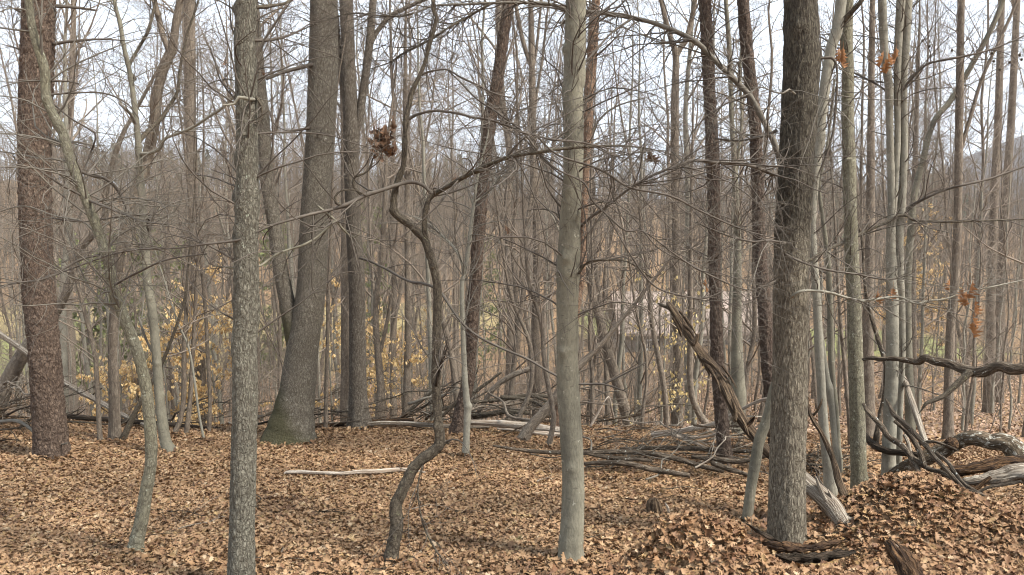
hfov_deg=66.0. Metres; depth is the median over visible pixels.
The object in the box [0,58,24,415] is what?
slim woodland tree
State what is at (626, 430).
brush stick
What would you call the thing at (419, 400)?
brush stick
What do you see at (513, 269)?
slim woodland tree
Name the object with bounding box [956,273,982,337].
dead leaf cluster
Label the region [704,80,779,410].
slim woodland tree
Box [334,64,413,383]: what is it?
woodland tree
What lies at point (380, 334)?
woodland sapling
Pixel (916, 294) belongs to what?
woodland sapling
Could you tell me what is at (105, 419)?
dark log
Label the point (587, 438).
brush stick
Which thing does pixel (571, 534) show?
maple tree
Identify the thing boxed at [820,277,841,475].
slender grey tree
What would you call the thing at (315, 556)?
brush stick
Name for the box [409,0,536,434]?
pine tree
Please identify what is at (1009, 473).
fallen log
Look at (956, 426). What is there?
slope leaf litter
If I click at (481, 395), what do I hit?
brush stick
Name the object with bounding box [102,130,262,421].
woodland sapling
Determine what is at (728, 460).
fallen branch
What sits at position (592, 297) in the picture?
thin sapling
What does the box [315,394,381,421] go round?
brush stick
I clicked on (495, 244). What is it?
woodland tree
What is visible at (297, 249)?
slim woodland tree
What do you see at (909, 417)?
curving tree
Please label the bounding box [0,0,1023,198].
sky
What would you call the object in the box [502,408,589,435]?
brush stick
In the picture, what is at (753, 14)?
woodland tree
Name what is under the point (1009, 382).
woodland sapling
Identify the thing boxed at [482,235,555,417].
woodland sapling
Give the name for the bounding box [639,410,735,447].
brush stick
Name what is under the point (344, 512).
brush stick
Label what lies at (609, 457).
fallen branch
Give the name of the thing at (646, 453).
brush stick
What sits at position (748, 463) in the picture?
brush stick
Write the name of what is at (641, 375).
slim woodland tree
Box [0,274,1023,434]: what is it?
undergrowth
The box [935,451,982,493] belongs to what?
dead stick
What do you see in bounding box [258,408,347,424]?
brush stick
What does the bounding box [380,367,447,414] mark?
brush stick
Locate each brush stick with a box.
[0,365,71,397]
[0,372,22,390]
[0,374,83,403]
[0,377,28,423]
[0,377,67,410]
[0,385,71,418]
[0,386,68,420]
[0,400,28,426]
[0,402,92,433]
[0,407,171,428]
[0,413,28,451]
[0,418,71,444]
[1,379,29,414]
[20,380,94,425]
[71,514,191,550]
[116,488,161,523]
[123,399,273,423]
[153,477,220,531]
[157,482,210,526]
[167,389,220,420]
[178,507,229,528]
[182,404,230,424]
[183,380,275,420]
[255,533,370,562]
[258,388,348,429]
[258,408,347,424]
[311,494,387,517]
[314,404,397,422]
[315,392,387,425]
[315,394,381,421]
[315,398,431,429]
[329,407,390,423]
[332,401,411,426]
[367,366,509,401]
[368,379,475,409]
[369,372,487,406]
[376,398,448,417]
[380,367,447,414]
[382,450,430,472]
[390,409,499,419]
[399,380,450,421]
[401,406,432,417]
[403,491,483,531]
[406,365,478,417]
[408,383,458,404]
[409,399,477,425]
[412,484,483,513]
[425,390,448,422]
[441,396,453,416]
[443,398,455,421]
[448,403,548,425]
[459,444,499,474]
[470,381,529,420]
[470,400,497,415]
[471,379,499,405]
[471,410,505,419]
[475,382,675,416]
[481,351,610,411]
[486,392,648,417]
[489,356,647,405]
[501,400,580,419]
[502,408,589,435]
[511,383,547,416]
[521,393,657,408]
[530,381,628,418]
[530,437,665,463]
[532,403,651,424]
[558,422,594,449]
[583,395,668,429]
[583,419,684,454]
[584,497,638,537]
[585,438,652,473]
[587,419,669,460]
[589,410,656,435]
[593,414,655,449]
[594,376,691,422]
[594,421,663,439]
[597,388,693,421]
[599,430,763,464]
[600,435,684,444]
[602,407,654,434]
[603,415,644,440]
[609,423,657,467]
[612,390,641,424]
[617,432,667,466]
[623,408,715,445]
[625,476,691,501]
[633,412,665,446]
[635,423,668,459]
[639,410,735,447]
[640,414,700,460]
[641,437,702,479]
[646,498,708,544]
[652,400,756,437]
[652,407,678,445]
[654,431,715,461]
[660,460,723,490]
[669,395,704,425]
[669,447,768,466]
[683,409,738,468]
[687,414,749,445]
[693,395,819,448]
[694,409,742,468]
[703,434,806,474]
[705,423,830,445]
[722,486,802,538]
[733,428,765,467]
[733,440,768,475]
[804,482,847,538]
[806,430,848,461]
[806,436,880,477]
[806,438,820,473]
[806,454,871,472]
[809,428,867,454]
[811,463,822,484]
[812,456,880,477]
[821,453,922,535]
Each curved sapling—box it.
[339,0,557,428]
[403,0,621,447]
[553,0,739,425]
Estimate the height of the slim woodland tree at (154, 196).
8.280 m
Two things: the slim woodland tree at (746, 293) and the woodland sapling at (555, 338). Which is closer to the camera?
the woodland sapling at (555, 338)
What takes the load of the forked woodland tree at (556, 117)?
on the forest ground
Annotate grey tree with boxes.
[85,0,402,574]
[149,0,235,424]
[749,70,880,471]
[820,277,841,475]
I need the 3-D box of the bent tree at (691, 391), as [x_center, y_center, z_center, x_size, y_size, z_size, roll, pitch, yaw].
[2.863,-0.787,11.791,2.998,6.311,2.366,0,5,0]
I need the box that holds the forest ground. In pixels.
[0,135,1023,574]
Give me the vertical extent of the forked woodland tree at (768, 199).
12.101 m
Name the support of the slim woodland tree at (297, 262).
on the forest ground
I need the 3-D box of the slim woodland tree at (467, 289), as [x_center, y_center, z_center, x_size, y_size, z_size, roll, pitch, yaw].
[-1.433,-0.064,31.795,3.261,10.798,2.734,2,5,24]
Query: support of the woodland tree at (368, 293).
on the forest ground
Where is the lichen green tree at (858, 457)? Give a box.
[779,0,892,488]
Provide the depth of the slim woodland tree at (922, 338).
17.05 m
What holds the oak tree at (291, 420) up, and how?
on the forest ground
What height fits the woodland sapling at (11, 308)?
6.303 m
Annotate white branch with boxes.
[590,396,614,426]
[651,397,766,445]
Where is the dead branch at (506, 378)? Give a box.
[472,361,538,419]
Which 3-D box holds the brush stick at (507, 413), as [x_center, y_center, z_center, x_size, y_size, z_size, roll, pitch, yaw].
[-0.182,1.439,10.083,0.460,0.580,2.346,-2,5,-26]
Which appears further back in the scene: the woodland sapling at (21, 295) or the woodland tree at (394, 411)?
the woodland tree at (394, 411)
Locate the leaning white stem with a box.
[842,190,885,449]
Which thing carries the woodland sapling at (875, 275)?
on the forest ground
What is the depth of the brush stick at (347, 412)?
11.13 m
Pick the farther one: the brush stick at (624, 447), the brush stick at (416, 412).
the brush stick at (416, 412)
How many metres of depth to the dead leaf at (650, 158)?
4.63 m
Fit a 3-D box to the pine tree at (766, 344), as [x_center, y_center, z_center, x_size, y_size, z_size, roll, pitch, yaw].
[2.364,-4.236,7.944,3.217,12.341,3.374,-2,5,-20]
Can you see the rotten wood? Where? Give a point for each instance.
(765, 535)
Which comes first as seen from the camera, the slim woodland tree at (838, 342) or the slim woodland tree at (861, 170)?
the slim woodland tree at (861, 170)
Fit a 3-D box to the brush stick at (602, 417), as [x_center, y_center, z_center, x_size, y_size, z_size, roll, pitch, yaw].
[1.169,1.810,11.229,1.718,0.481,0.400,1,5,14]
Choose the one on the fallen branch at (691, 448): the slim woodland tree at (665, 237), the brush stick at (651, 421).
the brush stick at (651, 421)
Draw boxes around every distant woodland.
[0,100,1023,351]
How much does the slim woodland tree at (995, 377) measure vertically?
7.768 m
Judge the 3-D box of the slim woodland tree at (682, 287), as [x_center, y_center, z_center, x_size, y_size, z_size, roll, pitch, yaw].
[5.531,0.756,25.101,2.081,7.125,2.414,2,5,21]
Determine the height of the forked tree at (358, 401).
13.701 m
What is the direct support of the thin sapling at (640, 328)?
on the forest ground
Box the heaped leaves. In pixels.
[530,470,1023,574]
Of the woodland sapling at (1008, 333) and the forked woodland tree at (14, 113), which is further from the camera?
the forked woodland tree at (14, 113)
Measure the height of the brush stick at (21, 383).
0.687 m
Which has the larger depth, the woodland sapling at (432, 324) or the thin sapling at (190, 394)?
the woodland sapling at (432, 324)
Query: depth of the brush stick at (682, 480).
6.53 m
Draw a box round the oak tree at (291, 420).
[256,0,338,447]
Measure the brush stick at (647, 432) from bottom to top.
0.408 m
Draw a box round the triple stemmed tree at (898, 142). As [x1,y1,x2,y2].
[809,0,1023,475]
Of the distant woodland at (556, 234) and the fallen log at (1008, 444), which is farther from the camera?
the distant woodland at (556, 234)
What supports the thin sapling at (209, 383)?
on the forest ground
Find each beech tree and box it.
[76,349,166,418]
[121,299,212,422]
[162,254,232,424]
[261,269,391,421]
[366,303,444,403]
[366,304,414,402]
[611,264,709,425]
[874,202,961,405]
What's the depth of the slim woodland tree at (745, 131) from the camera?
18.31 m
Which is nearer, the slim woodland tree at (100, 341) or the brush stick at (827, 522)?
the brush stick at (827, 522)
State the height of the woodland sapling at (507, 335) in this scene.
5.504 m
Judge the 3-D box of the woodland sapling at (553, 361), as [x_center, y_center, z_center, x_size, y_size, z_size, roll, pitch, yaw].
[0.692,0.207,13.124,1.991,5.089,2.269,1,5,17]
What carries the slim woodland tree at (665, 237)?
on the forest ground
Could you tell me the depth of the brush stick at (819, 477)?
7.48 m
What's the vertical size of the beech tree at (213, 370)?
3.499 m
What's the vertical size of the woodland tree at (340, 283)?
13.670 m
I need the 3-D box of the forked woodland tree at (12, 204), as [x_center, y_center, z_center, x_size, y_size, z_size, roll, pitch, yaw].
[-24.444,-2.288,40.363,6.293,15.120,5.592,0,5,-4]
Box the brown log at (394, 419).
[315,418,413,427]
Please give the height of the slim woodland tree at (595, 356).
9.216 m
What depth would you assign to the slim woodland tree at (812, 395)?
24.27 m
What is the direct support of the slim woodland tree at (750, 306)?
on the forest ground
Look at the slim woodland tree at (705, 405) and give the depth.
21.22 m
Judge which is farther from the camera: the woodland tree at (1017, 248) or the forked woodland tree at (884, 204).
the woodland tree at (1017, 248)
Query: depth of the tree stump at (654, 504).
5.89 m
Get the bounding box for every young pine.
[55,233,139,406]
[106,228,164,406]
[132,240,210,400]
[258,225,293,398]
[361,202,390,391]
[459,234,506,374]
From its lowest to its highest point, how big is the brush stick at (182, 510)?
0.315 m
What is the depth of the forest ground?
8.54 m
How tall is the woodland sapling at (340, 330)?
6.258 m
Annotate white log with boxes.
[284,468,424,474]
[367,421,488,428]
[470,420,559,431]
[497,428,559,436]
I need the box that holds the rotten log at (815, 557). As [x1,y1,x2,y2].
[774,548,855,563]
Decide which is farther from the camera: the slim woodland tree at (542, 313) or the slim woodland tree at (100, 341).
the slim woodland tree at (542, 313)
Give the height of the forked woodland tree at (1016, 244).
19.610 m
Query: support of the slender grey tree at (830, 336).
on the forest ground
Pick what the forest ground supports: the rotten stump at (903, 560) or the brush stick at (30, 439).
the brush stick at (30, 439)
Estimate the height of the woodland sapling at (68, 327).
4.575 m
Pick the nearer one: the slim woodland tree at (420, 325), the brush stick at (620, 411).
the brush stick at (620, 411)
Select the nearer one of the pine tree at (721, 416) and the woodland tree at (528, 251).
the pine tree at (721, 416)
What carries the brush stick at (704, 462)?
on the forest ground
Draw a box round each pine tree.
[0,0,167,459]
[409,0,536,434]
[545,0,670,426]
[647,0,754,465]
[721,0,782,446]
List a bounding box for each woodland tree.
[0,0,124,413]
[0,0,131,293]
[0,0,145,331]
[0,0,174,413]
[0,1,18,276]
[0,22,15,230]
[0,30,163,415]
[0,32,83,396]
[0,39,77,336]
[0,51,98,259]
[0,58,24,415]
[0,92,92,297]
[0,117,92,339]
[0,122,22,332]
[0,162,16,272]
[0,191,22,385]
[0,204,20,344]
[0,241,25,407]
[1,230,24,384]
[2,165,18,276]
[53,15,172,401]
[53,146,94,341]
[54,138,110,401]
[56,135,112,323]
[59,117,139,411]
[64,153,132,416]
[74,169,99,390]
[79,161,147,410]
[83,0,228,421]
[85,65,204,408]
[92,115,182,299]
[94,83,229,416]
[99,0,229,418]
[103,0,202,421]
[105,155,137,312]
[106,116,183,346]
[111,155,154,414]
[113,25,285,424]
[121,139,173,353]
[122,186,160,407]
[128,0,298,355]
[152,109,204,343]
[154,143,222,392]
[155,115,224,344]
[156,0,303,324]
[159,0,309,422]
[168,131,233,289]
[177,0,309,391]
[177,88,235,362]
[180,52,266,408]
[188,179,219,342]
[198,143,268,415]
[199,1,380,409]
[204,210,233,369]
[208,26,304,404]
[213,35,302,388]
[213,293,232,391]
[215,121,235,227]
[230,0,445,421]
[231,0,340,409]
[231,129,285,393]
[232,97,339,314]
[259,196,282,381]
[260,92,340,377]
[261,106,329,386]
[264,206,331,396]
[272,133,370,422]
[276,11,397,415]
[276,73,377,368]
[284,0,422,416]
[284,1,424,401]
[304,0,507,392]
[304,60,416,394]
[323,155,340,369]
[328,0,486,417]
[329,169,372,359]
[330,139,376,297]
[332,23,451,402]
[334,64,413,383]
[355,0,465,269]
[356,0,561,417]
[361,0,519,420]
[361,18,520,346]
[362,59,428,365]
[364,171,425,410]
[367,0,510,420]
[369,118,441,394]
[372,117,404,312]
[378,122,458,416]
[381,0,465,416]
[387,165,430,374]
[387,175,427,397]
[389,0,607,336]
[395,71,455,325]
[397,163,459,335]
[401,136,461,375]
[410,142,451,273]
[411,93,511,384]
[414,26,487,379]
[423,162,461,400]
[426,191,491,383]
[427,113,478,295]
[435,0,561,407]
[435,185,470,334]
[436,0,640,417]
[436,136,556,409]
[440,107,519,399]
[441,166,503,405]
[446,0,596,420]
[457,46,619,386]
[461,0,556,420]
[467,114,522,343]
[473,173,542,356]
[484,191,519,396]
[490,0,662,379]
[497,115,560,417]
[501,8,606,385]
[501,177,556,330]
[515,222,556,388]
[522,197,561,422]
[525,20,642,409]
[542,6,640,425]
[543,63,628,373]
[549,290,611,416]
[578,0,694,425]
[578,1,666,424]
[579,123,625,423]
[579,293,591,391]
[584,129,669,415]
[588,82,681,424]
[589,0,721,424]
[595,274,628,400]
[605,0,780,420]
[606,0,729,400]
[614,248,651,385]
[627,81,700,413]
[629,0,778,425]
[643,182,728,421]
[647,103,746,368]
[649,0,781,379]
[655,0,858,414]
[655,213,707,391]
[662,153,726,285]
[669,20,781,427]
[677,0,777,365]
[680,113,730,373]
[681,136,742,416]
[698,0,782,327]
[703,141,773,282]
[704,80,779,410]
[723,160,765,368]
[724,0,846,421]
[725,107,835,299]
[727,34,859,285]
[741,224,768,385]
[744,1,916,350]
[745,14,846,357]
[746,112,780,279]
[748,129,779,394]
[750,1,835,408]
[756,105,857,389]
[772,51,855,397]
[777,1,946,305]
[809,4,979,397]
[811,87,876,402]
[817,83,875,347]
[817,128,884,412]
[821,143,843,336]
[824,58,877,319]
[825,139,877,387]
[826,88,886,346]
[835,13,953,266]
[835,133,886,397]
[838,0,993,398]
[846,99,942,347]
[858,0,1023,289]
[858,94,992,261]
[860,129,910,310]
[862,41,966,350]
[875,70,986,416]
[876,0,976,353]
[876,45,1023,277]
[877,134,963,352]
[882,120,977,266]
[884,0,1023,408]
[892,0,1023,405]
[912,0,1023,418]
[913,24,1023,424]
[916,113,1000,374]
[920,82,993,335]
[930,2,1023,436]
[935,137,975,361]
[940,164,1012,399]
[955,131,1023,413]
[956,95,1023,374]
[962,108,1022,273]
[963,0,1023,254]
[972,118,1023,274]
[981,187,1023,402]
[987,177,1020,378]
[1005,201,1023,329]
[1007,143,1023,341]
[1009,142,1023,360]
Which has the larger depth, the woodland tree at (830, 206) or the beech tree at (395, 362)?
the woodland tree at (830, 206)
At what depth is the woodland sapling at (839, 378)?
18.96 m
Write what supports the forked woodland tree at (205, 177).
on the forest ground
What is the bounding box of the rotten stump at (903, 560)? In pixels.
[883,536,922,574]
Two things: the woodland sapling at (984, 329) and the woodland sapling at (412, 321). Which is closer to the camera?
the woodland sapling at (412, 321)
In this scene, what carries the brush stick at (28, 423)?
on the forest ground
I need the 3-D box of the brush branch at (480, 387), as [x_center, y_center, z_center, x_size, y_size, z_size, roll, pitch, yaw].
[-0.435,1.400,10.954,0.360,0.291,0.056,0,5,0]
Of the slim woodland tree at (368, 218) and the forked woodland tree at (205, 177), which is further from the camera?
the forked woodland tree at (205, 177)
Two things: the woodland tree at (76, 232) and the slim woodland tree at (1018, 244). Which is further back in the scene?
the woodland tree at (76, 232)
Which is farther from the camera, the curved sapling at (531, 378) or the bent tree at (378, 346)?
the bent tree at (378, 346)
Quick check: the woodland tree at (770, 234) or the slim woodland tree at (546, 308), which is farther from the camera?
the woodland tree at (770, 234)
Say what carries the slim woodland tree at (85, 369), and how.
on the forest ground
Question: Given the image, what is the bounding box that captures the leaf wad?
[367,112,396,161]
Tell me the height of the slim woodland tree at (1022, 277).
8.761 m
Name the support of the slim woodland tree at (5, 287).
on the forest ground
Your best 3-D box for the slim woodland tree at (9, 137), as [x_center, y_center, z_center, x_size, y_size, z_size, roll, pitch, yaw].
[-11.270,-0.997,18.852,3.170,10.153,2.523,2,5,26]
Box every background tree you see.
[268,0,491,417]
[276,0,399,420]
[337,80,508,400]
[486,24,669,424]
[499,0,562,422]
[610,0,725,426]
[654,0,832,433]
[817,0,925,436]
[853,0,946,403]
[907,0,1023,438]
[973,0,1023,412]
[994,0,1023,402]
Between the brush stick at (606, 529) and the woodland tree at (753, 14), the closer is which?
the brush stick at (606, 529)
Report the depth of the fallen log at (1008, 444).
6.28 m
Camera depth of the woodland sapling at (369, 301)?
27.78 m
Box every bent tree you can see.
[332,1,462,418]
[609,23,779,430]
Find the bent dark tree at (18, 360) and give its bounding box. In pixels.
[0,0,272,413]
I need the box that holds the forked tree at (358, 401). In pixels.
[296,0,675,430]
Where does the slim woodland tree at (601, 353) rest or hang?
on the forest ground
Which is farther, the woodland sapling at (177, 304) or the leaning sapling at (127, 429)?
the woodland sapling at (177, 304)
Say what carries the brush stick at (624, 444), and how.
on the forest ground
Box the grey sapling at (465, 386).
[365,73,546,455]
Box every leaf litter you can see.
[0,416,1023,574]
[5,360,1023,442]
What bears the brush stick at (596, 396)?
on the forest ground
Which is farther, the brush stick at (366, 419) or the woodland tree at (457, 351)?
the woodland tree at (457, 351)
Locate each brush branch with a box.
[402,390,431,417]
[429,400,488,413]
[442,400,456,417]
[471,379,492,397]
[472,409,528,419]
[488,394,547,402]
[490,372,501,381]
[500,395,542,406]
[531,393,546,401]
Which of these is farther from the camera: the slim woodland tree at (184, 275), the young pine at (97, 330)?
the young pine at (97, 330)
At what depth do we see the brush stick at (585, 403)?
9.39 m
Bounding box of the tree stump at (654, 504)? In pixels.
[646,497,662,514]
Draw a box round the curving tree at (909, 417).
[855,0,1023,436]
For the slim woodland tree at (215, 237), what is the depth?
28.91 m
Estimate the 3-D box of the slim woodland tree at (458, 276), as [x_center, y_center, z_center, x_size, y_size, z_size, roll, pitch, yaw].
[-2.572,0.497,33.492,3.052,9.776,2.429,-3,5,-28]
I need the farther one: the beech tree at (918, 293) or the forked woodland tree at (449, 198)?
the forked woodland tree at (449, 198)
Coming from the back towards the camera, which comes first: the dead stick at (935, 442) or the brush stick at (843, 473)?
the brush stick at (843, 473)
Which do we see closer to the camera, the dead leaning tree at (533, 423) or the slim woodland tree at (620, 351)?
the dead leaning tree at (533, 423)
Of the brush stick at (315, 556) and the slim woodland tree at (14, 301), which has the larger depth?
the slim woodland tree at (14, 301)
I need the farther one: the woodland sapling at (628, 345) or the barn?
the barn
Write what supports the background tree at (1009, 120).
on the forest ground
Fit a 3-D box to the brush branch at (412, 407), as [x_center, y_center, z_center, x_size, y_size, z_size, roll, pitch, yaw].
[-1.283,1.586,10.768,0.494,0.429,0.056,0,5,0]
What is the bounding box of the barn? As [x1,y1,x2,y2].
[606,291,757,351]
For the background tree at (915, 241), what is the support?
on the forest ground
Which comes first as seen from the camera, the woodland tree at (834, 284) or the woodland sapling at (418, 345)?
the woodland sapling at (418, 345)
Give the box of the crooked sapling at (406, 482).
[0,0,871,574]
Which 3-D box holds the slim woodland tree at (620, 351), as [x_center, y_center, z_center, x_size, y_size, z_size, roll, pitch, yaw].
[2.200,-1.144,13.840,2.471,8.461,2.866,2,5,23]
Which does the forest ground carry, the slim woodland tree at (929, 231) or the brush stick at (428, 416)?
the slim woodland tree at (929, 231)
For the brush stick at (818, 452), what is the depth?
7.77 m
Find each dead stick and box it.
[0,419,67,444]
[862,403,921,472]
[866,433,917,456]
[885,398,964,487]
[893,420,926,466]
[902,434,911,464]
[903,376,928,444]
[912,456,985,497]
[918,440,957,450]
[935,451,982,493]
[973,476,991,489]
[978,480,1021,491]
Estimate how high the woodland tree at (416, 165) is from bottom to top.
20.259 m
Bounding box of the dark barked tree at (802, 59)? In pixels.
[613,0,1023,553]
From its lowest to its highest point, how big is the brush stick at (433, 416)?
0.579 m
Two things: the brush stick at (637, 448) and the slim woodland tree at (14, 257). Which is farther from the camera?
the slim woodland tree at (14, 257)
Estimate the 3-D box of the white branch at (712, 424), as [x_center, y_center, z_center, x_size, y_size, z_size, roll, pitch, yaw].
[2.099,1.380,8.342,0.129,0.750,1.593,-4,6,-39]
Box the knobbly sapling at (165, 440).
[67,0,308,452]
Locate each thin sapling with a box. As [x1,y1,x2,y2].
[0,0,211,441]
[0,10,234,437]
[71,0,234,435]
[72,0,280,431]
[97,0,341,435]
[195,0,431,427]
[455,0,695,423]
[483,49,701,429]
[733,0,971,444]
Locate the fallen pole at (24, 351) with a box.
[0,331,143,425]
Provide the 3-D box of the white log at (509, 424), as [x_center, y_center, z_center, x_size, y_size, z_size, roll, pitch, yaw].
[0.025,1.654,9.437,1.486,0.116,0.126,2,5,19]
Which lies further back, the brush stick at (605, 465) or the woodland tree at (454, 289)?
the woodland tree at (454, 289)
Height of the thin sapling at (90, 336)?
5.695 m
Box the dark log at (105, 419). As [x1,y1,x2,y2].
[66,413,220,428]
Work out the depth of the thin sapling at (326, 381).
9.43 m
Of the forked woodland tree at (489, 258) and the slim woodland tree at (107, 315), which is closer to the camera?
the slim woodland tree at (107, 315)
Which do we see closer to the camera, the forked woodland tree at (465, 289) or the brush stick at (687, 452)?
the brush stick at (687, 452)
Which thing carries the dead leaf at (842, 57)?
hanging from the dark barked tree at (802, 59)
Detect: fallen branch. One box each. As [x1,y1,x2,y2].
[493,445,723,472]
[584,452,652,461]
[584,460,690,477]
[620,445,751,453]
[691,455,765,463]
[711,460,747,475]
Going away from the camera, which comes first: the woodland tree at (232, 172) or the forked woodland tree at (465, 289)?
the forked woodland tree at (465, 289)
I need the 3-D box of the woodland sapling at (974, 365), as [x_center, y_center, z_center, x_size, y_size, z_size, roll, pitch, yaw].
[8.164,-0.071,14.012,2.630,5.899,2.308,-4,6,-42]
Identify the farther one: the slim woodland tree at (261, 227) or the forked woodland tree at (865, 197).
the forked woodland tree at (865, 197)
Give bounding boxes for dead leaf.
[505,224,511,233]
[643,142,660,163]
[835,41,848,67]
[873,286,883,303]
[874,40,898,73]
[888,282,896,300]
[944,275,950,289]
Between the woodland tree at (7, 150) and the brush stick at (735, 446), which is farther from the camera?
the woodland tree at (7, 150)
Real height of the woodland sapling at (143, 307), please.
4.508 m
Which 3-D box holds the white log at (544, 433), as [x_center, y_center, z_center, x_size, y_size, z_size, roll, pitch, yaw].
[0.222,1.702,9.243,0.824,0.081,0.086,1,5,14]
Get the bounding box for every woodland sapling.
[0,177,107,415]
[0,184,79,393]
[0,223,25,416]
[0,277,29,415]
[55,266,95,413]
[56,139,186,418]
[96,200,187,408]
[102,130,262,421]
[130,267,180,406]
[132,291,174,394]
[159,195,232,386]
[159,249,220,375]
[161,231,218,410]
[179,135,280,403]
[215,148,327,400]
[258,207,340,413]
[259,159,340,369]
[259,259,276,419]
[259,272,284,405]
[323,298,388,403]
[327,242,374,381]
[333,240,383,386]
[366,288,388,408]
[385,243,442,404]
[387,200,470,420]
[389,209,459,420]
[396,232,457,377]
[413,306,432,393]
[414,269,460,376]
[478,263,541,417]
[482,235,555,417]
[484,226,546,409]
[488,145,615,418]
[492,313,506,396]
[540,276,586,412]
[579,167,659,400]
[580,250,630,423]
[594,277,645,408]
[644,217,709,380]
[660,213,724,379]
[744,158,843,384]
[809,178,874,415]
[810,232,875,376]
[824,204,906,386]
[874,235,932,349]
[904,211,968,410]
[909,118,1023,430]
[917,190,983,411]
[919,133,1023,430]
[945,84,1023,431]
[959,283,1018,392]
[963,253,1011,399]
[974,195,1023,428]
[984,281,1023,417]
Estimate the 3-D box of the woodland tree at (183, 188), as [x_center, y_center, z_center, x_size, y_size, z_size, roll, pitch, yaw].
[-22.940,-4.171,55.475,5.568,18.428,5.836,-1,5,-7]
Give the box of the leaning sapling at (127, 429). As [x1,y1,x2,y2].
[105,2,304,441]
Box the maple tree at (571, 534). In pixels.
[407,0,896,564]
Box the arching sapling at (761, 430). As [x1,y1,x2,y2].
[193,0,781,522]
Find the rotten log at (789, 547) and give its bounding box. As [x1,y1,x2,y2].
[762,538,847,552]
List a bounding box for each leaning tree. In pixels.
[72,0,226,440]
[517,54,842,443]
[657,301,854,528]
[751,0,916,495]
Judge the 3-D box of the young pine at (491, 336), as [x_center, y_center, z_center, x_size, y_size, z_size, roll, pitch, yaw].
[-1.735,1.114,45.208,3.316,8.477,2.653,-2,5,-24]
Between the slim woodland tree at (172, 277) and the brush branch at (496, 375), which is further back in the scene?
the slim woodland tree at (172, 277)
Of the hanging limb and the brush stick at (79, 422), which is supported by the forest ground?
the brush stick at (79, 422)
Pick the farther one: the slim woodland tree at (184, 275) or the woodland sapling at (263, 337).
the woodland sapling at (263, 337)
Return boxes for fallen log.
[887,430,1023,484]
[939,455,1023,476]
[963,463,1023,485]
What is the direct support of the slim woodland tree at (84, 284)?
on the forest ground
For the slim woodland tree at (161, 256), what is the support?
on the forest ground
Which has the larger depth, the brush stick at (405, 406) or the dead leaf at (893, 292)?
the brush stick at (405, 406)
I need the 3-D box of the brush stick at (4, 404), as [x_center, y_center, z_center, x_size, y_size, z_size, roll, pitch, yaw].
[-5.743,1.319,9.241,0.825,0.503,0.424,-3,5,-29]
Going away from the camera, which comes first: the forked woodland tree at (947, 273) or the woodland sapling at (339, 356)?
the woodland sapling at (339, 356)
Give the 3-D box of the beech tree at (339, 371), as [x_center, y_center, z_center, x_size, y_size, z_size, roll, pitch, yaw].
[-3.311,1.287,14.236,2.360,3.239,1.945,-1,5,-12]
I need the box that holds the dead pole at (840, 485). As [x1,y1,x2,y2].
[808,398,849,498]
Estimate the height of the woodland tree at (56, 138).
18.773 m
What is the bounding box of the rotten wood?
[746,523,783,543]
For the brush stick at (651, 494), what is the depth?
6.22 m
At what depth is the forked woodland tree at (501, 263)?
53.56 m
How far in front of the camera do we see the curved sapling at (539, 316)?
8.36 m
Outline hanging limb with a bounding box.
[862,354,1023,413]
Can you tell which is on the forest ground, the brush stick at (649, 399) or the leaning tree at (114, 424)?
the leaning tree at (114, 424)
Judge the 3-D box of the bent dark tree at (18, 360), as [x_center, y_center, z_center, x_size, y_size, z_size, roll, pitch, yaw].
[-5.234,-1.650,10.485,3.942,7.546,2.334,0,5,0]
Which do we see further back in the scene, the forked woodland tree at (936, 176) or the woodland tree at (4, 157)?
the forked woodland tree at (936, 176)
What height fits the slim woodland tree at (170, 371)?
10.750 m
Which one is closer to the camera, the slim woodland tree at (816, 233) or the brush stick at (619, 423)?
the brush stick at (619, 423)
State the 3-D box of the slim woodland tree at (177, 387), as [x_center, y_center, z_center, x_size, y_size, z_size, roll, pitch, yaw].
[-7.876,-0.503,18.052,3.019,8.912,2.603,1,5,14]
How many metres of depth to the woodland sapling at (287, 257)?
17.46 m
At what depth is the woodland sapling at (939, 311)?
21.26 m
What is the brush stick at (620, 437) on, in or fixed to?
on the forest ground
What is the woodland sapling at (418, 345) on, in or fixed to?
on the forest ground
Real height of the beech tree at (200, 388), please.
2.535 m
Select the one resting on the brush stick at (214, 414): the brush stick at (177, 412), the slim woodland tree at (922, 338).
the brush stick at (177, 412)
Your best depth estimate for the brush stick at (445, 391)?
10.88 m
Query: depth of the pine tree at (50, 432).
7.65 m
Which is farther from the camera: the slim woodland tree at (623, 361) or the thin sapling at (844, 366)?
the slim woodland tree at (623, 361)
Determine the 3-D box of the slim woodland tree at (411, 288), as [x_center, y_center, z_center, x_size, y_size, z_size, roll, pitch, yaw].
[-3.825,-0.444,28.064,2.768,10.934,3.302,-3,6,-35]
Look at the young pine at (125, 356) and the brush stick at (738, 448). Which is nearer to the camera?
the brush stick at (738, 448)
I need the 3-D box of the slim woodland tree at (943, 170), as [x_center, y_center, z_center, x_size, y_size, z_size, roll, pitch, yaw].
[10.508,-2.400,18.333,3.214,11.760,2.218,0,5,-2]
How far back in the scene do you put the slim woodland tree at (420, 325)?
26.87 m
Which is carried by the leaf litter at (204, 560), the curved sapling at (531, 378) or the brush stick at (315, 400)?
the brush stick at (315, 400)
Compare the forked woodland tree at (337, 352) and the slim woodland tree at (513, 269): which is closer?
the slim woodland tree at (513, 269)
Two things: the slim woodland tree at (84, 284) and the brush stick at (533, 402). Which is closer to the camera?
the brush stick at (533, 402)
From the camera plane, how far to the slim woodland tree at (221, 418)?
16.21 m
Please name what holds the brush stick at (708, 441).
on the forest ground

